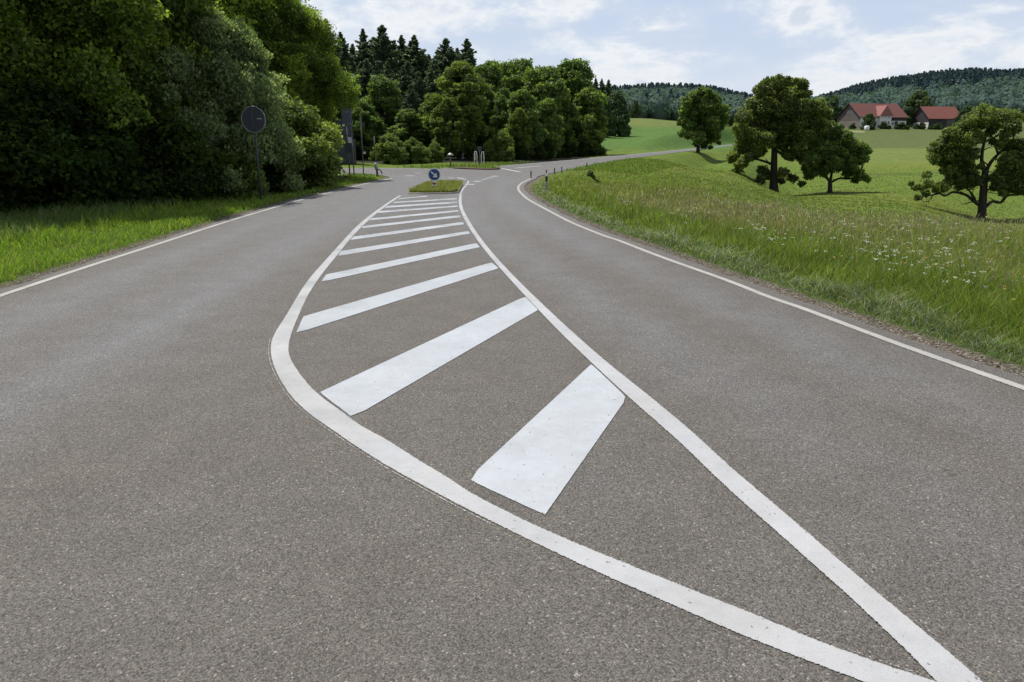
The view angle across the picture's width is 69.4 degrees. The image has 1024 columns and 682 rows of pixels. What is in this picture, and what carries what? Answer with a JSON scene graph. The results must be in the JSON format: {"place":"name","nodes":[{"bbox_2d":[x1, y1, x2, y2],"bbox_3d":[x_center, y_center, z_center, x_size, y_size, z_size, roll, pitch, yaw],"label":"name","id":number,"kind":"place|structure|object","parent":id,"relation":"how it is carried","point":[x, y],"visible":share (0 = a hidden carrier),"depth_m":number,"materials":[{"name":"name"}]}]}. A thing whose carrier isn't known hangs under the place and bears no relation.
{"place":"outdoors","nodes":[
{"label":"outdoors","id":0,"kind":"place"},
{"bbox_2d":[0,173,383,286],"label":"verge grass","id":1,"kind":"structure","parent":0,"point":[38,229],"depth_m":16.74,"materials":[{"name":"plant"}]},
{"bbox_2d":[334,97,355,163],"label":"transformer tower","id":2,"kind":"structure","parent":0,"point":[346,118],"depth_m":55.73,"materials":[{"name":"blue metal"}]},
{"bbox_2d":[0,144,1023,681],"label":"asphalt road","id":3,"kind":"structure","parent":0,"point":[190,490],"depth_m":4.61,"materials":[{"name":"asphalt"}]},
{"bbox_2d":[0,178,391,296],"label":"road marking","id":4,"kind":"object","parent":3,"relation":"on","point":[47,279],"visible":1,"depth_m":13.25,"materials":[{"name":"white paint"}]},
{"bbox_2d":[297,263,497,331],"bbox_3d":[-1.354,-0.702,10.095,0.474,0.001,5.055,8,17,26],"label":"road marking","id":5,"kind":"object","parent":3,"relation":"on","point":[313,320],"visible":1,"depth_m":9.47,"materials":[{"name":"white paint"}]},
{"bbox_2d":[322,243,478,280],"bbox_3d":[-1.729,-1.391,12.603,0.380,0.001,4.572,9,18,30],"label":"road marking","id":6,"kind":"object","parent":3,"relation":"on","point":[340,274],"visible":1,"depth_m":12.29,"materials":[{"name":"white paint"}]},
{"bbox_2d":[338,231,469,255],"bbox_3d":[-2.060,-1.976,14.733,0.422,0.001,4.196,10,18,33],"label":"road marking","id":7,"kind":"object","parent":3,"relation":"on","point":[358,250],"visible":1,"depth_m":14.37,"materials":[{"name":"white paint"}]},
{"bbox_2d":[351,222,463,239],"bbox_3d":[-2.253,-2.491,16.612,0.374,0.001,3.948,11,19,35],"label":"road marking","id":8,"kind":"object","parent":3,"relation":"on","point":[401,231],"visible":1,"depth_m":16.37,"materials":[{"name":"white paint"}]},
{"bbox_2d":[362,215,460,227],"bbox_3d":[-2.416,-2.976,18.379,0.384,0.001,3.651,13,20,38],"label":"road marking","id":9,"kind":"object","parent":3,"relation":"on","point":[403,222],"visible":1,"depth_m":18.33,"materials":[{"name":"white paint"}]},
{"bbox_2d":[370,210,458,219],"bbox_3d":[-2.581,-3.398,19.913,0.400,0.001,3.451,14,20,41],"label":"road marking","id":10,"kind":"object","parent":3,"relation":"on","point":[378,218],"visible":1,"depth_m":19.75,"materials":[{"name":"white paint"}]},
{"bbox_2d":[321,297,536,415],"bbox_3d":[-0.567,-0.017,7.597,0.578,0.001,4.554,6,17,22],"label":"road marking","id":11,"kind":"object","parent":3,"relation":"on","point":[362,391],"visible":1,"depth_m":6.82,"materials":[{"name":"white paint"}]},
{"bbox_2d":[408,185,462,193],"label":"kerb","id":12,"kind":"structure","parent":3,"relation":"on","point":[435,192],"depth_m":27.39,"materials":[{"name":"concrete"}]},
{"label":"island turf","id":13,"kind":"structure","parent":12,"relation":"on","visible":0},
{"bbox_2d":[428,168,440,185],"bbox_3d":[-3.044,-6.341,29.012,0.501,0.870,0.170,0,15,0],"label":"keep right sign","id":14,"kind":"object","parent":13,"relation":"on","point":[434,174],"visible":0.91,"depth_m":28.94,"materials":[{"name":"blue plastic"}]},
{"bbox_2d":[409,179,463,192],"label":"island grass","id":15,"kind":"structure","parent":13,"relation":"on","point":[445,185],"depth_m":28.65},
{"bbox_2d":[471,365,624,513],"bbox_3d":[0.420,0.578,5.429,0.583,0.001,2.826,6,16,20],"label":"road marking","id":16,"kind":"object","parent":3,"relation":"on","point":[535,462],"visible":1,"depth_m":4.97,"materials":[{"name":"white paint"}]},
{"bbox_2d":[271,196,935,681],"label":"road marking","id":17,"kind":"object","parent":3,"relation":"on","point":[403,462],"visible":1,"depth_m":3.77,"materials":[{"name":"white paint"}]},
{"bbox_2d":[457,177,982,681],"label":"road marking","id":18,"kind":"object","parent":3,"relation":"on","point":[933,657],"visible":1,"depth_m":3.91,"materials":[{"name":"white paint"}]},
{"bbox_2d":[517,179,1023,389],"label":"road marking","id":19,"kind":"object","parent":3,"relation":"on","point":[997,378],"visible":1,"depth_m":8.57,"materials":[{"name":"white paint"}]},
{"bbox_2d":[0,118,1023,375],"bbox_3d":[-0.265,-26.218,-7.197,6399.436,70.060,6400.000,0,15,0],"label":"ground","id":20,"kind":"structure","parent":0,"point":[896,150],"depth_m":69.45,"materials":[{"name":"plant"}]},
{"bbox_2d":[0,124,54,197],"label":"undergrowth bush","id":21,"kind":"object","parent":20,"relation":"on","point":[17,175],"visible":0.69,"depth_m":17.81,"materials":[{"name":"green plant"}]},
{"bbox_2d":[0,182,76,217],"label":"undergrowth bush","id":22,"kind":"object","parent":20,"relation":"on","point":[40,202],"visible":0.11,"depth_m":18.82,"materials":[{"name":"green plant"}]},
{"bbox_2d":[0,102,111,215],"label":"undergrowth bush","id":23,"kind":"object","parent":20,"relation":"on","point":[8,199],"visible":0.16,"depth_m":18.50,"materials":[{"name":"green plant"}]},
{"bbox_2d":[0,0,144,192],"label":"broadleaf tree","id":24,"kind":"object","parent":20,"relation":"on","point":[33,65],"visible":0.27,"depth_m":20.30,"materials":[{"name":"green plant"}]},
{"bbox_2d":[0,72,149,214],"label":"undergrowth bush","id":25,"kind":"object","parent":20,"relation":"on","point":[95,164],"visible":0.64,"depth_m":19.00,"materials":[{"name":"green plant"}]},
{"bbox_2d":[0,0,173,162],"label":"broadleaf tree","id":26,"kind":"object","parent":20,"relation":"on","point":[114,16],"visible":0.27,"depth_m":20.61,"materials":[{"name":"green plant"}]},
{"bbox_2d":[57,96,180,207],"bbox_3d":[-12.179,-5.482,21.907,4.486,3.466,4.715,1,15,3],"label":"undergrowth bush","id":27,"kind":"object","parent":20,"relation":"on","point":[121,193],"visible":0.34,"depth_m":20.92,"materials":[{"name":"green plant"}]},
{"bbox_2d":[9,0,235,140],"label":"broadleaf tree","id":28,"kind":"object","parent":20,"relation":"on","point":[170,28],"visible":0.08,"depth_m":24.08,"materials":[{"name":"green plant"}]},
{"bbox_2d":[106,82,232,203],"bbox_3d":[-11.640,-6.059,23.416,5.208,4.048,6.267,-6,16,-20],"label":"undergrowth bush","id":29,"kind":"object","parent":20,"relation":"on","point":[184,156],"visible":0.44,"depth_m":22.63,"materials":[{"name":"green plant"}]},
{"bbox_2d":[156,1,306,195],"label":"willow bush","id":30,"kind":"object","parent":20,"relation":"on","point":[243,78],"visible":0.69,"depth_m":25.07,"materials":[{"name":"green plant"}]},
{"bbox_2d":[218,136,267,198],"bbox_3d":[-9.871,-5.948,25.751,2.423,2.373,2.652,-13,20,-40],"label":"shrub","id":31,"kind":"object","parent":20,"relation":"on","point":[248,170],"visible":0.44,"depth_m":25.42,"materials":[{"name":"green plant"}]},
{"bbox_2d":[212,0,290,90],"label":"broadleaf tree","id":32,"kind":"object","parent":20,"relation":"on","point":[228,9],"visible":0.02,"depth_m":31.67,"materials":[{"name":"green plant"}]},
{"bbox_2d":[241,106,265,198],"bbox_3d":[-8.245,-5.929,23.894,0.824,3.189,0.123,2,15,8],"label":"round traffic sign","id":33,"kind":"object","parent":20,"relation":"on","point":[253,119],"visible":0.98,"depth_m":23.58,"materials":[{"name":"metal"}]},
{"bbox_2d":[225,0,309,90],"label":"broadleaf tree","id":34,"kind":"object","parent":20,"relation":"on","point":[270,12],"visible":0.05,"depth_m":33.84,"materials":[{"name":"green plant"}]},
{"bbox_2d":[256,145,325,192],"bbox_3d":[-9.355,-7.048,29.670,3.232,2.513,3.890,7,17,24],"label":"undergrowth bush","id":35,"kind":"object","parent":20,"relation":"on","point":[272,177],"visible":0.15,"depth_m":29.19,"materials":[{"name":"green plant"}]},
{"bbox_2d":[264,96,344,187],"bbox_3d":[-9.147,-7.879,30.012,4.801,4.030,4.653,-6,16,-20],"label":"shrub","id":36,"kind":"object","parent":20,"relation":"on","point":[320,139],"visible":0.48,"depth_m":29.72,"materials":[{"name":"green plant"}]},
{"bbox_2d":[254,0,362,155],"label":"broadleaf tree","id":37,"kind":"object","parent":20,"relation":"on","point":[302,32],"visible":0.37,"depth_m":35.38,"materials":[{"name":"green plant"}]},
{"bbox_2d":[323,19,360,84],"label":"spruce tree","id":38,"kind":"object","parent":20,"relation":"on","point":[343,64],"visible":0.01,"depth_m":104.64,"materials":[{"name":"green plant"}]},
{"bbox_2d":[329,71,359,124],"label":"broadleaf tree","id":39,"kind":"object","parent":20,"relation":"on","point":[337,118],"visible":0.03,"depth_m":67.65,"materials":[{"name":"green plant"}]},
{"bbox_2d":[337,42,355,77],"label":"spruce tree","id":40,"kind":"object","parent":20,"relation":"on","point":[343,54],"visible":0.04,"depth_m":108.49,"materials":[{"name":"green plant"}]},
{"bbox_2d":[345,136,354,174],"bbox_3d":[-8.943,-10.158,40.765,0.433,2.213,0.120,0,15,0],"label":"sign pole","id":41,"kind":"object","parent":20,"relation":"on","point":[349,146],"visible":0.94,"depth_m":40.66,"materials":[{"name":"grey metal"}]},
{"bbox_2d":[353,127,373,159],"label":"undergrowth bush","id":42,"kind":"object","parent":20,"relation":"on","point":[367,145],"visible":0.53,"depth_m":63.16,"materials":[{"name":"green plant"}]},
{"bbox_2d":[353,28,374,79],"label":"spruce tree","id":43,"kind":"object","parent":20,"relation":"on","point":[362,54],"visible":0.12,"depth_m":113.55,"materials":[{"name":"green plant"}]},
{"bbox_2d":[355,58,374,98],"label":"spruce tree","id":44,"kind":"object","parent":20,"relation":"on","point":[365,73],"visible":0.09,"depth_m":97.63,"materials":[{"name":"green plant"}]},
{"bbox_2d":[351,101,387,148],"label":"broadleaf tree","id":45,"kind":"object","parent":20,"relation":"on","point":[373,124],"visible":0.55,"depth_m":66.37,"materials":[{"name":"green plant"}]},
{"bbox_2d":[354,24,405,83],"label":"spruce tree","id":46,"kind":"object","parent":20,"relation":"on","point":[382,52],"visible":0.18,"depth_m":106.95,"materials":[{"name":"green plant"}]},
{"bbox_2d":[360,73,407,145],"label":"broadleaf tree","id":47,"kind":"object","parent":20,"relation":"on","point":[382,98],"visible":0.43,"depth_m":73.27,"materials":[{"name":"green plant"}]},
{"bbox_2d":[380,61,400,114],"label":"spruce tree","id":48,"kind":"object","parent":20,"relation":"on","point":[386,71],"visible":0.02,"depth_m":96.76,"materials":[{"name":"green plant"}]},
{"bbox_2d":[373,132,408,164],"bbox_3d":[-9.170,-14.826,57.255,2.947,2.604,2.856,12,20,38],"label":"shrub","id":49,"kind":"object","parent":20,"relation":"on","point":[390,148],"visible":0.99,"depth_m":56.52,"materials":[{"name":"green plant"}]},
{"bbox_2d":[389,35,407,66],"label":"spruce tree","id":50,"kind":"object","parent":20,"relation":"on","point":[401,45],"visible":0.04,"depth_m":111.89,"materials":[{"name":"green plant"}]},
{"bbox_2d":[396,66,410,105],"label":"spruce tree","id":51,"kind":"object","parent":20,"relation":"on","point":[403,83],"visible":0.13,"depth_m":92.31,"materials":[{"name":"green plant"}]},
{"bbox_2d":[387,108,426,144],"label":"broadleaf tree","id":52,"kind":"object","parent":20,"relation":"on","point":[410,120],"visible":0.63,"depth_m":66.65,"materials":[{"name":"green plant"}]},
{"bbox_2d":[398,61,422,92],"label":"spruce tree","id":53,"kind":"object","parent":20,"relation":"on","point":[407,66],"visible":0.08,"depth_m":98.64,"materials":[{"name":"green plant"}]},
{"bbox_2d":[400,84,423,141],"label":"spruce tree","id":54,"kind":"object","parent":20,"relation":"on","point":[411,98],"visible":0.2,"depth_m":83.48,"materials":[{"name":"green plant"}]},
{"bbox_2d":[397,35,427,92],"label":"spruce tree","id":55,"kind":"object","parent":20,"relation":"on","point":[414,58],"visible":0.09,"depth_m":110.12,"materials":[{"name":"green plant"}]},
{"bbox_2d":[401,71,430,115],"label":"spruce tree","id":56,"kind":"object","parent":20,"relation":"on","point":[418,82],"visible":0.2,"depth_m":90.59,"materials":[{"name":"green plant"}]},
{"bbox_2d":[404,138,430,163],"bbox_3d":[-7.556,-14.869,58.073,2.498,2.318,2.734,2,15,7],"label":"shrub","id":57,"kind":"object","parent":20,"relation":"on","point":[414,148],"visible":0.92,"depth_m":57.65,"materials":[{"name":"green plant"}]},
{"bbox_2d":[418,92,441,131],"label":"broadleaf tree","id":58,"kind":"object","parent":20,"relation":"on","point":[425,112],"visible":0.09,"depth_m":69.94,"materials":[{"name":"green plant"}]},
{"bbox_2d":[417,127,442,152],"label":"undergrowth bush","id":59,"kind":"object","parent":20,"relation":"on","point":[428,136],"visible":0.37,"depth_m":66.94,"materials":[{"name":"green plant"}]},
{"bbox_2d":[424,68,440,95],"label":"spruce tree","id":60,"kind":"object","parent":20,"relation":"on","point":[430,79],"visible":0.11,"depth_m":91.39,"materials":[{"name":"green plant"}]},
{"bbox_2d":[425,59,443,94],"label":"spruce tree","id":61,"kind":"object","parent":20,"relation":"on","point":[435,69],"visible":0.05,"depth_m":105.25,"materials":[{"name":"green plant"}]},
{"bbox_2d":[427,142,444,162],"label":"shrub","id":62,"kind":"object","parent":20,"relation":"on","point":[436,151],"visible":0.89,"depth_m":58.74,"materials":[{"name":"green plant"}]},
{"bbox_2d":[423,38,459,90],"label":"spruce tree","id":63,"kind":"object","parent":20,"relation":"on","point":[445,56],"visible":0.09,"depth_m":108.23,"materials":[{"name":"green plant"}]},
{"bbox_2d":[428,96,466,159],"bbox_3d":[-5.201,-18.155,63.389,3.397,5.389,3.348,14,21,42],"label":"birch tree","id":64,"kind":"object","parent":20,"relation":"on","point":[449,108],"visible":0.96,"depth_m":62.82,"materials":[{"name":"green plant"}]},
{"bbox_2d":[425,60,489,158],"bbox_3d":[-4.697,-20.115,64.837,5.916,8.531,5.830,-2,15,-6],"label":"birch tree","id":65,"kind":"object","parent":20,"relation":"on","point":[463,84],"visible":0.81,"depth_m":63.67,"materials":[{"name":"green plant"}]},
{"bbox_2d":[458,38,479,71],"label":"spruce tree","id":66,"kind":"object","parent":20,"relation":"on","point":[467,53],"visible":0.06,"depth_m":110.08,"materials":[{"name":"green plant"}]},
{"bbox_2d":[460,84,501,128],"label":"broadleaf tree","id":67,"kind":"object","parent":20,"relation":"on","point":[489,95],"visible":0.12,"depth_m":79.28,"materials":[{"name":"green plant"}]},
{"bbox_2d":[475,124,493,156],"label":"undergrowth bush","id":68,"kind":"object","parent":20,"relation":"on","point":[480,141],"visible":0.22,"depth_m":68.56,"materials":[{"name":"green plant"}]},
{"bbox_2d":[474,59,506,111],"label":"broadleaf tree","id":69,"kind":"object","parent":20,"relation":"on","point":[489,71],"visible":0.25,"depth_m":85.57,"materials":[{"name":"green plant"}]},
{"bbox_2d":[480,129,515,160],"bbox_3d":[-1.195,-16.784,63.798,2.903,3.011,3.178,-6,16,-20],"label":"shrub","id":70,"kind":"object","parent":20,"relation":"on","point":[499,146],"visible":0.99,"depth_m":63.26,"materials":[{"name":"green plant"}]},
{"bbox_2d":[489,87,510,135],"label":"broadleaf tree","id":71,"kind":"object","parent":20,"relation":"on","point":[499,117],"visible":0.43,"depth_m":77.44,"materials":[{"name":"green plant"}]},
{"bbox_2d":[498,57,533,93],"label":"broadleaf tree","id":72,"kind":"object","parent":20,"relation":"on","point":[512,73],"visible":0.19,"depth_m":91.19,"materials":[{"name":"green plant"}]},
{"bbox_2d":[510,130,527,159],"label":"undergrowth bush","id":73,"kind":"object","parent":20,"relation":"on","point":[519,152],"visible":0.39,"depth_m":67.03,"materials":[{"name":"green plant"}]},
{"bbox_2d":[507,107,532,152],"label":"birch tree","id":74,"kind":"object","parent":20,"relation":"on","point":[517,119],"visible":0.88,"depth_m":66.77,"materials":[{"name":"green plant"}]},
{"bbox_2d":[504,89,548,158],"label":"broadleaf tree","id":75,"kind":"object","parent":20,"relation":"on","point":[524,100],"visible":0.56,"depth_m":68.01,"materials":[{"name":"green plant"}]},
{"bbox_2d":[524,121,555,159],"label":"undergrowth bush","id":76,"kind":"object","parent":20,"relation":"on","point":[543,150],"visible":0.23,"depth_m":70.92,"materials":[{"name":"green plant"}]},
{"bbox_2d":[398,157,688,174],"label":"verge grass","id":77,"kind":"structure","parent":20,"relation":"on","point":[650,161],"depth_m":54.97,"materials":[{"name":"plant"}]},
{"bbox_2d":[535,97,564,157],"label":"broadleaf tree","id":78,"kind":"object","parent":20,"relation":"on","point":[551,121],"visible":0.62,"depth_m":72.02,"materials":[{"name":"green plant"}]},
{"bbox_2d":[521,65,581,123],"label":"broadleaf tree","id":79,"kind":"object","parent":20,"relation":"on","point":[542,83],"visible":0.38,"depth_m":85.78,"materials":[{"name":"green plant"}]},
{"bbox_2d":[544,122,578,157],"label":"undergrowth bush","id":80,"kind":"object","parent":20,"relation":"on","point":[567,148],"visible":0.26,"depth_m":76.31,"materials":[{"name":"green plant"}]},
{"bbox_2d":[556,58,608,128],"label":"broadleaf tree","id":81,"kind":"object","parent":20,"relation":"on","point":[576,74],"visible":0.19,"depth_m":92.48,"materials":[{"name":"green plant"}]},
{"bbox_2d":[567,117,599,156],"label":"undergrowth bush","id":82,"kind":"object","parent":20,"relation":"on","point":[580,137],"visible":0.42,"depth_m":82.24,"materials":[{"name":"green plant"}]},
{"bbox_2d":[573,85,608,146],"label":"broadleaf tree","id":83,"kind":"object","parent":20,"relation":"on","point":[589,100],"visible":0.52,"depth_m":88.86,"materials":[{"name":"green plant"}]},
{"bbox_2d":[581,125,606,155],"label":"undergrowth bush","id":84,"kind":"object","parent":20,"relation":"on","point":[591,133],"visible":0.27,"depth_m":86.10,"materials":[{"name":"green plant"}]},
{"bbox_2d":[602,96,618,136],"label":"broadleaf tree","id":85,"kind":"object","parent":20,"relation":"on","point":[612,121],"visible":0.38,"depth_m":154.02,"materials":[{"name":"green plant"}]},
{"bbox_2d":[610,91,631,136],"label":"broadleaf tree","id":86,"kind":"object","parent":20,"relation":"on","point":[618,107],"visible":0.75,"depth_m":160.80,"materials":[{"name":"green plant"}]},
{"bbox_2d":[630,100,641,117],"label":"broadleaf tree","id":87,"kind":"object","parent":20,"relation":"on","point":[635,111],"visible":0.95,"depth_m":255.03,"materials":[{"name":"green plant"}]},
{"bbox_2d":[676,86,730,152],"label":"maple tree","id":88,"kind":"object","parent":20,"relation":"on","point":[703,110],"visible":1,"depth_m":111.94,"materials":[{"name":"green plant"}]},
{"bbox_2d":[604,85,857,125],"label":"forest","id":89,"kind":"object","parent":20,"relation":"on","point":[660,108],"visible":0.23,"depth_m":286.67,"materials":[{"name":"green plant"}]},
{"bbox_2d":[599,82,863,101],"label":"forest","id":90,"kind":"object","parent":20,"relation":"on","point":[658,85],"visible":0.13,"depth_m":622.14,"materials":[{"name":"plant"}]},
{"bbox_2d":[725,73,834,191],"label":"oak tree","id":91,"kind":"object","parent":20,"relation":"on","point":[786,117],"visible":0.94,"depth_m":84.61,"materials":[{"name":"green plant"}]},
{"bbox_2d":[556,178,1023,317],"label":"seed heads","id":92,"kind":"object","parent":20,"relation":"on","point":[935,221],"visible":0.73,"depth_m":15.81,"materials":[{"name":"plant"}]},
{"bbox_2d":[564,157,1023,231],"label":"pasture grass","id":93,"kind":"structure","parent":20,"relation":"on","point":[765,194],"depth_m":55.81,"materials":[{"name":"plant"}]},
{"bbox_2d":[623,201,1023,317],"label":"wildflowers","id":94,"kind":"object","parent":20,"relation":"on","point":[883,251],"visible":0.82,"depth_m":11.24,"materials":[{"name":"white plant"}]},
{"bbox_2d":[825,95,843,123],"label":"broadleaf tree","id":95,"kind":"object","parent":20,"relation":"on","point":[832,100],"visible":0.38,"depth_m":351.45,"materials":[{"name":"green plant"}]},
{"bbox_2d":[801,122,873,192],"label":"fruit tree","id":96,"kind":"object","parent":20,"relation":"on","point":[846,153],"visible":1,"depth_m":84.49,"materials":[{"name":"green plant"}]},
{"bbox_2d":[860,113,876,129],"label":"broadleaf tree","id":97,"kind":"object","parent":20,"relation":"on","point":[869,120],"visible":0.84,"depth_m":298.01,"materials":[{"name":"green plant"}]},
{"bbox_2d":[835,103,908,128],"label":"farmhouse","id":98,"kind":"object","parent":20,"relation":"on","point":[892,115],"visible":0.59,"depth_m":312.61,"materials":[{"name":"tile"}]},
{"bbox_2d":[809,67,1023,113],"bbox_3d":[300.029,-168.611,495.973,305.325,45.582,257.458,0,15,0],"label":"hill forest","id":99,"kind":"object","parent":20,"relation":"on","point":[1006,92],"visible":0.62,"depth_m":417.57,"materials":[{"name":"plant"}]},
{"bbox_2d":[902,90,933,113],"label":"broadleaf tree","id":100,"kind":"object","parent":20,"relation":"on","point":[916,100],"visible":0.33,"depth_m":333.06,"materials":[{"name":"green plant"}]},
{"bbox_2d":[910,106,958,128],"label":"barn","id":101,"kind":"structure","parent":20,"relation":"on","point":[932,115],"depth_m":322.84,"materials":[{"name":"tile"}]},
{"bbox_2d":[953,105,976,123],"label":"broadleaf tree","id":102,"kind":"object","parent":20,"relation":"on","point":[963,111],"visible":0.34,"depth_m":309.87,"materials":[{"name":"green plant"}]},
{"bbox_2d":[908,102,1023,218],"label":"oak tree","id":103,"kind":"object","parent":20,"relation":"on","point":[952,153],"visible":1,"depth_m":67.16,"materials":[{"name":"green plant"}]},
{"bbox_2d":[1,198,1023,376],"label":"gravel","id":104,"kind":"structure","parent":0,"point":[597,228],"depth_m":11.79,"materials":[{"name":"gravel"}]},
{"bbox_2d":[299,0,1023,96],"label":"sky","id":105,"kind":"structure","parent":0,"point":[834,45],"materials":[{"name":"white"}]},
{"bbox_2d":[504,162,1023,370],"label":"meadow grass","id":106,"kind":"structure","parent":0,"point":[860,283],"depth_m":12.00,"materials":[{"name":"plant"}]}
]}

